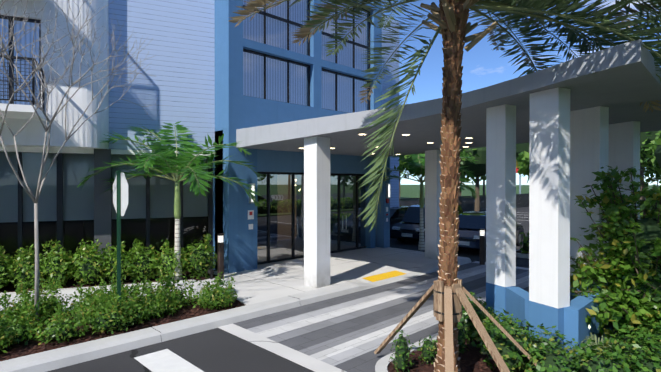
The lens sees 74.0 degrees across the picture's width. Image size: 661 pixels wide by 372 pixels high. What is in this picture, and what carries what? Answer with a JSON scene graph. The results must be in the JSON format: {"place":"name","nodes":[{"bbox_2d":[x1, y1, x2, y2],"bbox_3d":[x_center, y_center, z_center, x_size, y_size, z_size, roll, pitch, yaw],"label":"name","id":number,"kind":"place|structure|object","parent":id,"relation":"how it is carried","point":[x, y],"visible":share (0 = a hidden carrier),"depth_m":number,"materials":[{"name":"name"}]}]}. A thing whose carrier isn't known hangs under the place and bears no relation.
{"place":"outdoors","nodes":[
{"label":"outdoors","id":0,"kind":"place"},
{"bbox_2d":[382,0,660,184],"label":"sky","id":1,"kind":"structure","parent":0,"point":[483,67],"materials":[{"name":"blue"}]},
{"bbox_2d":[400,185,659,200],"bbox_3d":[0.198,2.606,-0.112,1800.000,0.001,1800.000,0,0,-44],"label":"ground","id":2,"kind":"structure","parent":0,"point":[409,191],"depth_m":167.56,"materials":[{"name":"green plant"}]},
{"bbox_2d":[0,149,212,285],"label":"storefront","id":3,"kind":"object","parent":2,"relation":"on","point":[71,214],"visible":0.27,"depth_m":11.70,"materials":[{"name":"black glass"}]},
{"bbox_2d":[0,0,214,155],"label":"building wall","id":4,"kind":"structure","parent":3,"relation":"on","point":[180,46],"depth_m":11.55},
{"bbox_2d":[0,15,44,111],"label":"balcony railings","id":5,"kind":"object","parent":4,"relation":"on","point":[19,97],"visible":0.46,"depth_m":10.27,"materials":[{"name":"grey metal"}]},
{"bbox_2d":[213,0,389,272],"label":"blue building","id":6,"kind":"structure","parent":2,"relation":"on","point":[235,108],"depth_m":12.53,"materials":[{"name":"paint"}]},
{"bbox_2d":[243,0,369,112],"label":"windows","id":7,"kind":"structure","parent":6,"relation":"attached to","point":[265,77],"depth_m":14.07,"materials":[{"name":"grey glass"}]},
{"bbox_2d":[257,172,365,264],"bbox_3d":[-0.400,0.966,15.069,5.880,2.820,0.130,0,0,-44],"label":"entrance storefront","id":8,"kind":"object","parent":6,"relation":"attached to","point":[280,229],"visible":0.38,"depth_m":14.37,"materials":[{"name":"glass"}]},
{"bbox_2d":[236,39,660,156],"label":"canopy slab","id":9,"kind":"structure","parent":6,"relation":"attached to","point":[622,82],"depth_m":7.89,"materials":[{"name":"white concrete"}]},
{"bbox_2d":[299,133,472,154],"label":"ceiling lights","id":10,"kind":"object","parent":9,"relation":"in","point":[401,134],"visible":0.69,"depth_m":12.04},
{"bbox_2d":[0,197,655,371],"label":"site","id":11,"kind":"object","parent":2,"relation":"on","point":[279,316],"visible":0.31,"depth_m":7.88,"materials":[{"name":"concrete"}]},
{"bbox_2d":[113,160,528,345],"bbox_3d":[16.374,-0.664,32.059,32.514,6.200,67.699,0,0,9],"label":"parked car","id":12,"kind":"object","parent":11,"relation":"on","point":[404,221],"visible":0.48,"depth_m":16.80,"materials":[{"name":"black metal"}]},
{"bbox_2d":[304,136,441,287],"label":"canopy column","id":13,"kind":"structure","parent":11,"relation":"on","point":[316,211],"depth_m":10.50,"materials":[{"name":"white paint"}]},
{"bbox_2d":[382,16,398,207],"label":"building wall","id":14,"kind":"structure","parent":11,"relation":"on","point":[394,192],"depth_m":22.32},
{"bbox_2d":[486,87,639,353],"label":"columns","id":15,"kind":"structure","parent":11,"relation":"on","point":[570,152],"depth_m":7.01,"materials":[{"name":"white paint"}]},
{"bbox_2d":[0,0,660,371],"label":"vegetation","id":16,"kind":"object","parent":2,"relation":"on","point":[630,268],"visible":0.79,"depth_m":6.54,"materials":[{"name":"green plant"}]}
]}

